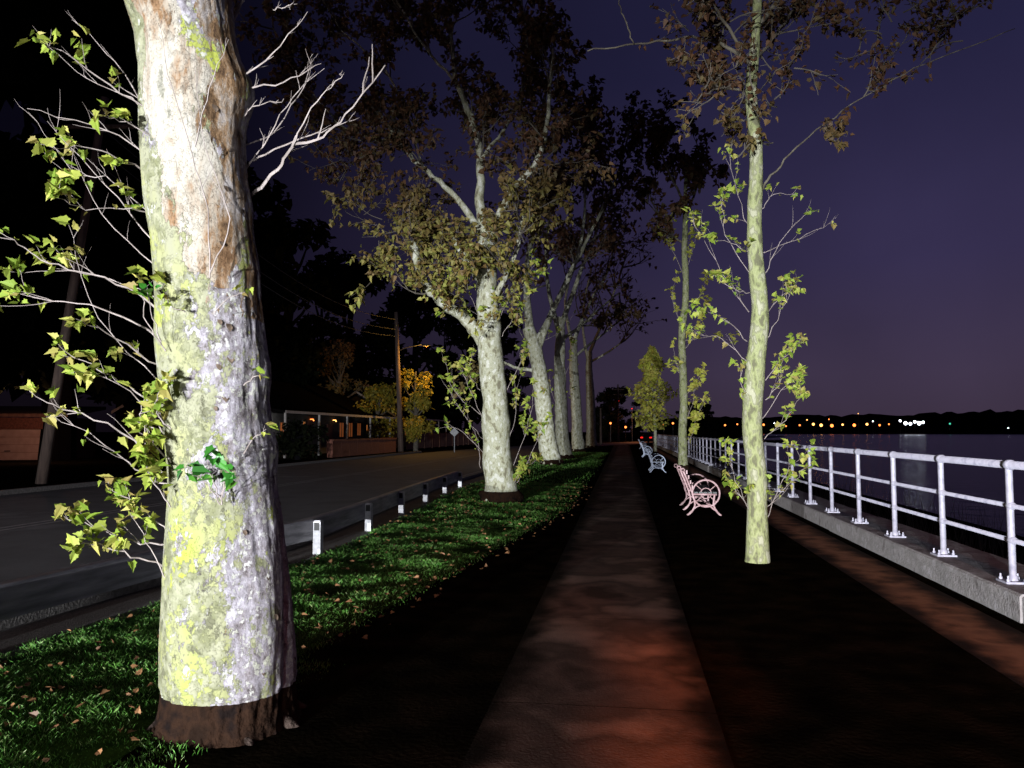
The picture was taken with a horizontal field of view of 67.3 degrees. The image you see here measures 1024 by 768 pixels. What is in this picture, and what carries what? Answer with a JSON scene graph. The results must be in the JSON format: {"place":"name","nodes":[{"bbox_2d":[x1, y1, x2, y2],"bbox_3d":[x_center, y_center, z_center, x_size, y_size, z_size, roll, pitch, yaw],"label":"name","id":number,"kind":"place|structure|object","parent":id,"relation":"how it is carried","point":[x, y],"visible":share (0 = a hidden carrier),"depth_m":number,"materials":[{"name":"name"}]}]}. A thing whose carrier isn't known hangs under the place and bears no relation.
{"place":"outdoors","nodes":[
{"label":"outdoors","id":0,"kind":"place"},
{"bbox_2d":[0,452,608,767],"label":"lawn","id":1,"kind":"structure","parent":0,"point":[145,720],"depth_m":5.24,"materials":[{"name":"green plant"}]},
{"bbox_2d":[0,0,384,748],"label":"sycamore tree","id":2,"kind":"object","parent":1,"relation":"on","point":[226,662],"visible":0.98,"depth_m":4.02,"materials":[{"name":"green plant"}]},
{"bbox_2d":[0,481,591,762],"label":"leaf litter","id":3,"kind":"object","parent":1,"relation":"on","point":[33,714],"visible":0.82,"depth_m":7.13,"materials":[{"name":"plant"}]},
{"bbox_2d":[232,0,619,503],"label":"plane tree","id":4,"kind":"object","parent":1,"relation":"on","point":[481,266],"visible":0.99,"depth_m":17.31,"materials":[{"name":"green plant"}]},
{"bbox_2d":[451,24,664,464],"bbox_3d":[2.491,-6.448,36.776,10.430,20.932,4.675,1,-4,-11],"label":"plane tree","id":5,"kind":"object","parent":1,"relation":"on","point":[548,446],"visible":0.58,"depth_m":37.18,"materials":[{"name":"brown plant"}]},
{"bbox_2d":[501,97,645,458],"bbox_3d":[3.470,-6.201,46.049,9.257,21.503,5.545,0,-4,0],"label":"plane tree","id":6,"kind":"object","parent":1,"relation":"on","point":[561,421],"visible":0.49,"depth_m":45.29,"materials":[{"name":"grey plant"}]},
{"bbox_2d":[327,438,396,456],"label":"garden wall","id":7,"kind":"structure","parent":0,"point":[345,447],"depth_m":52.82,"materials":[{"name":"red brick"}]},
{"bbox_2d":[0,436,783,581],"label":"road","id":8,"kind":"structure","parent":0,"point":[31,550],"depth_m":17.89,"materials":[{"name":"grey asphalt"}]},
{"bbox_2d":[0,454,526,530],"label":"road marking","id":9,"kind":"object","parent":8,"relation":"on","point":[278,486],"depth_m":16.64,"materials":[{"name":"paint"}]},
{"bbox_2d":[0,457,532,629],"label":"kerb","id":10,"kind":"structure","parent":8,"relation":"on","point":[36,615],"depth_m":7.14,"materials":[{"name":"concrete"}]},
{"bbox_2d":[450,428,458,451],"bbox_3d":[-4.488,4.360,59.947,0.720,1.920,0.095,-1,-4,8],"label":"road sign","id":11,"kind":"object","parent":8,"relation":"on","point":[454,432],"visible":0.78,"depth_m":59.93,"materials":[{"name":"metal"}]},
{"bbox_2d":[600,408,601,444],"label":"utility pole","id":12,"kind":"object","parent":8,"relation":"on","point":[600,427],"visible":1,"depth_m":94.92,"materials":[{"name":"brown wood"}]},
{"bbox_2d":[641,433,658,442],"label":"parked car","id":13,"kind":"object","parent":8,"relation":"on","point":[647,437],"visible":0.59,"depth_m":110.19,"materials":[{"name":"paint"}]},
{"bbox_2d":[0,432,1023,767],"bbox_3d":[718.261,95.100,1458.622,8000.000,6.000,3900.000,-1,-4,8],"label":"ground","id":14,"kind":"structure","parent":0,"point":[808,658],"depth_m":5.42,"materials":[{"name":"soil"}]},
{"bbox_2d":[0,406,105,459],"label":"garage","id":15,"kind":"structure","parent":14,"relation":"on","point":[20,428],"depth_m":43.25,"materials":[{"name":"red brick"}]},
{"bbox_2d":[0,429,40,459],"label":"garage door","id":16,"kind":"structure","parent":15,"relation":"in","point":[10,440],"depth_m":43.16,"materials":[{"name":"paint"}]},
{"bbox_2d":[0,0,142,401],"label":"background tree","id":17,"kind":"object","parent":14,"relation":"on","point":[21,167],"visible":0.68,"depth_m":37.74,"materials":[{"name":"green plant"}]},
{"bbox_2d":[0,0,154,459],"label":"background tree","id":18,"kind":"object","parent":14,"relation":"on","point":[69,90],"visible":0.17,"depth_m":43.22,"materials":[{"name":"green plant"}]},
{"bbox_2d":[35,96,135,483],"bbox_3d":[-13.195,-2.886,23.549,3.172,11.936,0.710,-1,-4,15],"label":"utility pole","id":19,"kind":"object","parent":14,"relation":"on","point":[45,459],"visible":0.77,"depth_m":23.63,"materials":[{"name":"brown wood"}]},
{"bbox_2d":[99,149,391,328],"bbox_3d":[-11.052,-5.236,42.932,0.036,1.640,38.811,0,-4,5],"label":"power cable","id":20,"kind":"object","parent":19,"relation":"attached to","point":[261,272],"visible":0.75,"depth_m":40.24,"materials":[{"name":"black rubber"}]},
{"bbox_2d":[105,131,395,319],"bbox_3d":[-11.052,-5.960,42.977,0.036,1.590,38.811,0,-4,5],"label":"power cable","id":21,"kind":"object","parent":19,"relation":"attached to","point":[258,254],"visible":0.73,"depth_m":39.01,"materials":[{"name":"black rubber"}]},
{"bbox_2d":[0,24,285,456],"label":"background tree","id":22,"kind":"object","parent":14,"relation":"on","point":[28,132],"visible":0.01,"depth_m":48.87,"materials":[{"name":"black plant"}]},
{"bbox_2d":[78,87,289,458],"bbox_3d":[-19.902,-6.969,46.765,13.339,23.105,11.052,2,-4,-28],"label":"background tree","id":23,"kind":"object","parent":14,"relation":"on","point":[122,258],"visible":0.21,"depth_m":42.94,"materials":[{"name":"green plant"}]},
{"bbox_2d":[0,451,421,495],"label":"kerb","id":24,"kind":"structure","parent":14,"relation":"on","point":[47,488],"depth_m":22.62,"materials":[{"name":"stone"}]},
{"bbox_2d":[111,381,395,457],"bbox_3d":[-17.429,2.101,58.087,11.150,6.200,23.430,-1,-4,8],"label":"bungalow","id":25,"kind":"object","parent":14,"relation":"on","point":[339,416],"visible":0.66,"depth_m":57.27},
{"bbox_2d":[279,421,283,434],"bbox_3d":[-14.916,3.001,49.984,0.080,1.140,0.940,-1,-4,8],"label":"window","id":26,"kind":"structure","parent":25,"relation":"in","point":[280,422],"depth_m":49.70,"materials":[{"name":"orange glass"}]},
{"bbox_2d":[326,424,332,452],"bbox_3d":[-13.748,4.096,57.947,0.060,2.100,1.000,-1,-4,8],"label":"door","id":27,"kind":"structure","parent":25,"relation":"in","point":[329,426],"depth_m":57.90,"materials":[{"name":"red wood"}]},
{"bbox_2d":[339,422,343,437],"bbox_3d":[-13.395,3.597,60.407,0.080,1.240,1.040,-1,-4,8],"label":"window","id":28,"kind":"structure","parent":25,"relation":"in","point":[341,424],"depth_m":60.37,"materials":[{"name":"orange glass"}]},
{"bbox_2d":[348,422,352,437],"bbox_3d":[-13.107,3.720,62.382,0.080,1.240,1.040,-1,-4,8],"label":"window","id":29,"kind":"structure","parent":25,"relation":"in","point":[350,424],"depth_m":62.34,"materials":[{"name":"orange glass"}]},
{"bbox_2d":[356,422,360,435],"bbox_3d":[-12.818,3.792,64.361,0.080,1.140,1.040,-1,-4,8],"label":"window","id":30,"kind":"structure","parent":25,"relation":"in","point":[358,425],"depth_m":64.27,"materials":[{"name":"orange glass"}]},
{"bbox_2d":[0,458,539,660],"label":"gravel verge","id":31,"kind":"structure","parent":14,"relation":"on","point":[18,636],"depth_m":7.09,"materials":[{"name":"grey gravel"}]},
{"bbox_2d":[0,471,461,620],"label":"guardrail","id":32,"kind":"object","parent":31,"relation":"on","point":[28,594],"visible":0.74,"depth_m":6.93,"materials":[{"name":"black metal"}]},
{"bbox_2d":[247,161,300,375],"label":"background tree","id":33,"kind":"object","parent":14,"relation":"on","point":[262,202],"visible":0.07,"depth_m":67.24,"materials":[{"name":"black plant"}]},
{"bbox_2d":[258,215,300,315],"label":"background tree","id":34,"kind":"object","parent":14,"relation":"on","point":[294,247],"visible":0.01,"depth_m":78.70,"materials":[{"name":"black plant"}]},
{"bbox_2d":[259,217,335,386],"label":"background tree","id":35,"kind":"object","parent":14,"relation":"on","point":[319,235],"visible":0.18,"depth_m":72.00,"materials":[{"name":"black plant"}]},
{"bbox_2d":[276,417,328,459],"bbox_3d":[-12.145,3.232,43.779,3.161,2.742,3.120,-3,-4,35],"label":"bush","id":36,"kind":"object","parent":14,"relation":"on","point":[297,446],"visible":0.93,"depth_m":43.68,"materials":[{"name":"green plant"}]},
{"bbox_2d":[308,337,358,398],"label":"background tree","id":37,"kind":"object","parent":14,"relation":"on","point":[352,372],"visible":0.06,"depth_m":81.11,"materials":[{"name":"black plant"}]},
{"bbox_2d":[296,270,371,396],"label":"background tree","id":38,"kind":"object","parent":14,"relation":"on","point":[321,328],"visible":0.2,"depth_m":85.98,"materials":[{"name":"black plant"}]},
{"bbox_2d":[314,338,368,397],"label":"lamplit tree","id":39,"kind":"object","parent":14,"relation":"on","point":[343,354],"visible":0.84,"depth_m":69.99,"materials":[{"name":"brown plant"}]},
{"bbox_2d":[302,246,403,396],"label":"background tree","id":40,"kind":"object","parent":14,"relation":"on","point":[354,273],"visible":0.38,"depth_m":93.56,"materials":[{"name":"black plant"}]},
{"bbox_2d":[353,382,396,437],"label":"lamplit tree","id":41,"kind":"object","parent":14,"relation":"on","point":[382,400],"visible":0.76,"depth_m":67.63,"materials":[{"name":"green plant"}]},
{"bbox_2d":[360,323,404,396],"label":"background tree","id":42,"kind":"object","parent":14,"relation":"on","point":[384,361],"visible":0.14,"depth_m":104.41,"materials":[{"name":"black plant"}]},
{"bbox_2d":[348,391,450,446],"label":"bungalow","id":43,"kind":"object","parent":14,"relation":"on","point":[356,396],"visible":0.08,"depth_m":79.21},
{"bbox_2d":[394,312,429,451],"bbox_3d":[-8.073,-0.182,62.183,2.852,11.297,1.138,-1,-4,8],"label":"utility pole","id":44,"kind":"object","parent":14,"relation":"on","point":[399,410],"visible":1,"depth_m":62.15,"materials":[{"name":"brown wood"}]},
{"bbox_2d":[98,164,391,335],"bbox_3d":[-11.052,-4.728,42.901,0.036,1.678,38.811,0,-4,5],"label":"power cable","id":45,"kind":"object","parent":44,"relation":"attached to","point":[261,283],"visible":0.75,"depth_m":38.97,"materials":[{"name":"black rubber"}]},
{"bbox_2d":[393,368,435,450],"bbox_3d":[-8.095,2.142,64.052,3.506,7.077,3.368,-1,-4,8],"label":"lamplit tree","id":46,"kind":"object","parent":14,"relation":"on","point":[416,426],"visible":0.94,"depth_m":63.72,"materials":[{"name":"yellow plant"}]},
{"bbox_2d":[371,283,463,418],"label":"background tree","id":47,"kind":"object","parent":14,"relation":"on","point":[404,302],"visible":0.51,"depth_m":114.42,"materials":[{"name":"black plant"}]},
{"bbox_2d":[406,432,477,449],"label":"board fence","id":48,"kind":"object","parent":14,"relation":"on","point":[439,439],"visible":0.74,"depth_m":80.67,"materials":[{"name":"brown wood"}]},
{"bbox_2d":[428,322,472,432],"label":"background tree","id":49,"kind":"object","parent":14,"relation":"on","point":[454,415],"visible":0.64,"depth_m":124.84,"materials":[{"name":"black plant"}]},
{"bbox_2d":[431,299,508,432],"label":"background tree","id":50,"kind":"object","parent":14,"relation":"on","point":[465,342],"visible":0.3,"depth_m":133.06,"materials":[{"name":"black plant"}]},
{"bbox_2d":[463,311,522,421],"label":"background tree","id":51,"kind":"object","parent":14,"relation":"on","point":[508,347],"visible":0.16,"depth_m":150.32,"materials":[{"name":"black plant"}]},
{"bbox_2d":[506,356,532,438],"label":"background tree","id":52,"kind":"object","parent":14,"relation":"on","point":[517,430],"visible":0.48,"depth_m":169.48,"materials":[{"name":"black plant"}]},
{"bbox_2d":[460,445,733,767],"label":"footpath","id":53,"kind":"structure","parent":14,"relation":"on","point":[613,661],"depth_m":5.19,"materials":[{"name":"concrete"}]},
{"bbox_2d":[595,397,611,439],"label":"background tree","id":54,"kind":"object","parent":14,"relation":"on","point":[605,409],"visible":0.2,"depth_m":150.00,"materials":[{"name":"black plant"}]},
{"bbox_2d":[560,206,657,451],"bbox_3d":[7.455,-4.605,60.627,8.476,20.090,4.895,1,-4,-10],"label":"plane tree","id":55,"kind":"object","parent":14,"relation":"on","point":[578,443],"visible":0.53,"depth_m":60.56,"materials":[{"name":"grey plant"}]},
{"bbox_2d":[595,391,623,440],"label":"background tree","id":56,"kind":"object","parent":14,"relation":"on","point":[607,398],"visible":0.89,"depth_m":129.71,"materials":[{"name":"black plant"}]},
{"bbox_2d":[601,386,631,438],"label":"background tree","id":57,"kind":"object","parent":14,"relation":"on","point":[624,413],"visible":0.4,"depth_m":169.37,"materials":[{"name":"black plant"}]},
{"bbox_2d":[611,384,623,441],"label":"utility pole","id":58,"kind":"object","parent":14,"relation":"on","point":[617,389],"visible":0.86,"depth_m":120.14,"materials":[{"name":"brown wood"}]},
{"bbox_2d":[573,228,666,447],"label":"plane tree","id":59,"kind":"object","parent":14,"relation":"on","point":[591,441],"visible":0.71,"depth_m":75.00,"materials":[{"name":"grey plant"}]},
{"bbox_2d":[625,402,643,437],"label":"background tree","id":60,"kind":"object","parent":14,"relation":"on","point":[634,432],"visible":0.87,"depth_m":189.60,"materials":[{"name":"black plant"}]},
{"bbox_2d":[640,442,651,456],"bbox_3d":[8.553,4.203,49.109,0.767,0.922,2.100,-1,-4,8],"label":"park bench","id":61,"kind":"object","parent":14,"relation":"on","point":[644,454],"visible":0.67,"depth_m":48.13,"materials":[{"name":"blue metal"}]},
{"bbox_2d":[645,448,665,472],"bbox_3d":[5.825,3.096,31.278,0.767,0.922,2.100,-1,-4,8],"label":"park bench","id":62,"kind":"object","parent":14,"relation":"on","point":[656,461],"visible":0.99,"depth_m":30.31,"materials":[{"name":"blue metal"}]},
{"bbox_2d":[653,410,662,435],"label":"background tree","id":63,"kind":"object","parent":14,"relation":"on","point":[658,430],"visible":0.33,"depth_m":209.47,"materials":[{"name":"black plant"}]},
{"bbox_2d":[670,411,678,435],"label":"background tree","id":64,"kind":"object","parent":14,"relation":"on","point":[676,426],"visible":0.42,"depth_m":189.98,"materials":[{"name":"black plant"}]},
{"bbox_2d":[631,88,739,470],"bbox_3d":[6.892,-4.202,31.555,4.663,15.624,3.372,3,-5,-39],"label":"plane tree","id":65,"kind":"object","parent":14,"relation":"on","point":[695,172],"visible":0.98,"depth_m":31.24,"materials":[{"name":"green plant"}]},
{"bbox_2d":[687,401,700,438],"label":"background tree","id":66,"kind":"object","parent":14,"relation":"on","point":[689,426],"visible":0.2,"depth_m":174.37,"materials":[{"name":"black plant"}]},
{"bbox_2d":[674,464,721,515],"bbox_3d":[3.773,2.134,15.761,0.767,0.922,2.100,-1,-4,8],"label":"park bench","id":67,"kind":"object","parent":14,"relation":"on","point":[700,489],"visible":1,"depth_m":14.84,"materials":[{"name":"metal"}]},
{"bbox_2d":[688,402,712,439],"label":"background tree","id":68,"kind":"object","parent":14,"relation":"on","point":[703,430],"visible":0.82,"depth_m":149.42,"materials":[{"name":"black plant"}]},
{"bbox_2d":[706,411,720,437],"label":"background tree","id":69,"kind":"object","parent":14,"relation":"on","point":[715,427],"visible":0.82,"depth_m":157.34,"materials":[{"name":"black plant"}]},
{"bbox_2d":[587,0,1014,563],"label":"plane tree","id":70,"kind":"object","parent":14,"relation":"on","point":[756,487],"visible":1,"depth_m":9.43,"materials":[{"name":"green plant"}]},
{"bbox_2d":[649,446,1023,687],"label":"paved strip","id":71,"kind":"object","parent":14,"relation":"on","point":[995,644],"visible":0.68,"depth_m":7.41,"materials":[{"name":"brick"}]},
{"bbox_2d":[625,345,678,451],"bbox_3d":[11.346,1.142,62.272,4.625,8.648,3.896,2,-4,-35],"label":"young tree","id":72,"kind":"object","parent":71,"relation":"on","point":[651,359],"visible":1,"depth_m":61.92,"materials":[{"name":"green plant"}]},
{"bbox_2d":[653,443,1023,623],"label":"seawall","id":73,"kind":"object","parent":14,"relation":"on","point":[970,572],"visible":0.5,"depth_m":9.13,"materials":[{"name":"concrete"}]},
{"bbox_2d":[657,434,1023,584],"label":"railing","id":74,"kind":"object","parent":73,"relation":"on","point":[1010,506],"visible":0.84,"depth_m":9.88,"materials":[{"name":"metal"}]},
{"bbox_2d":[0,0,1023,431],"label":"sky","id":75,"kind":"structure","parent":0,"point":[913,304],"materials":[{"name":"blue"}]},
{"bbox_2d":[648,409,1023,433],"bbox_3d":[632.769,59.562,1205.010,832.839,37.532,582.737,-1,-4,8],"label":"hills","id":76,"kind":"structure","parent":0,"point":[989,421],"depth_m":1052.37,"materials":[{"name":"black"}]},
{"bbox_2d":[702,455,1023,564],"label":"marsh reeds","id":77,"kind":"object","parent":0,"point":[980,540],"visible":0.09,"depth_m":23.14,"materials":[{"name":"plant"}]},
{"bbox_2d":[727,434,1023,536],"bbox_3d":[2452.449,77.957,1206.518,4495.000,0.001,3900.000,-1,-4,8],"label":"water","id":78,"kind":"structure","parent":0,"point":[984,482],"depth_m":66.83,"materials":[{"name":"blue liquid"}]}
]}

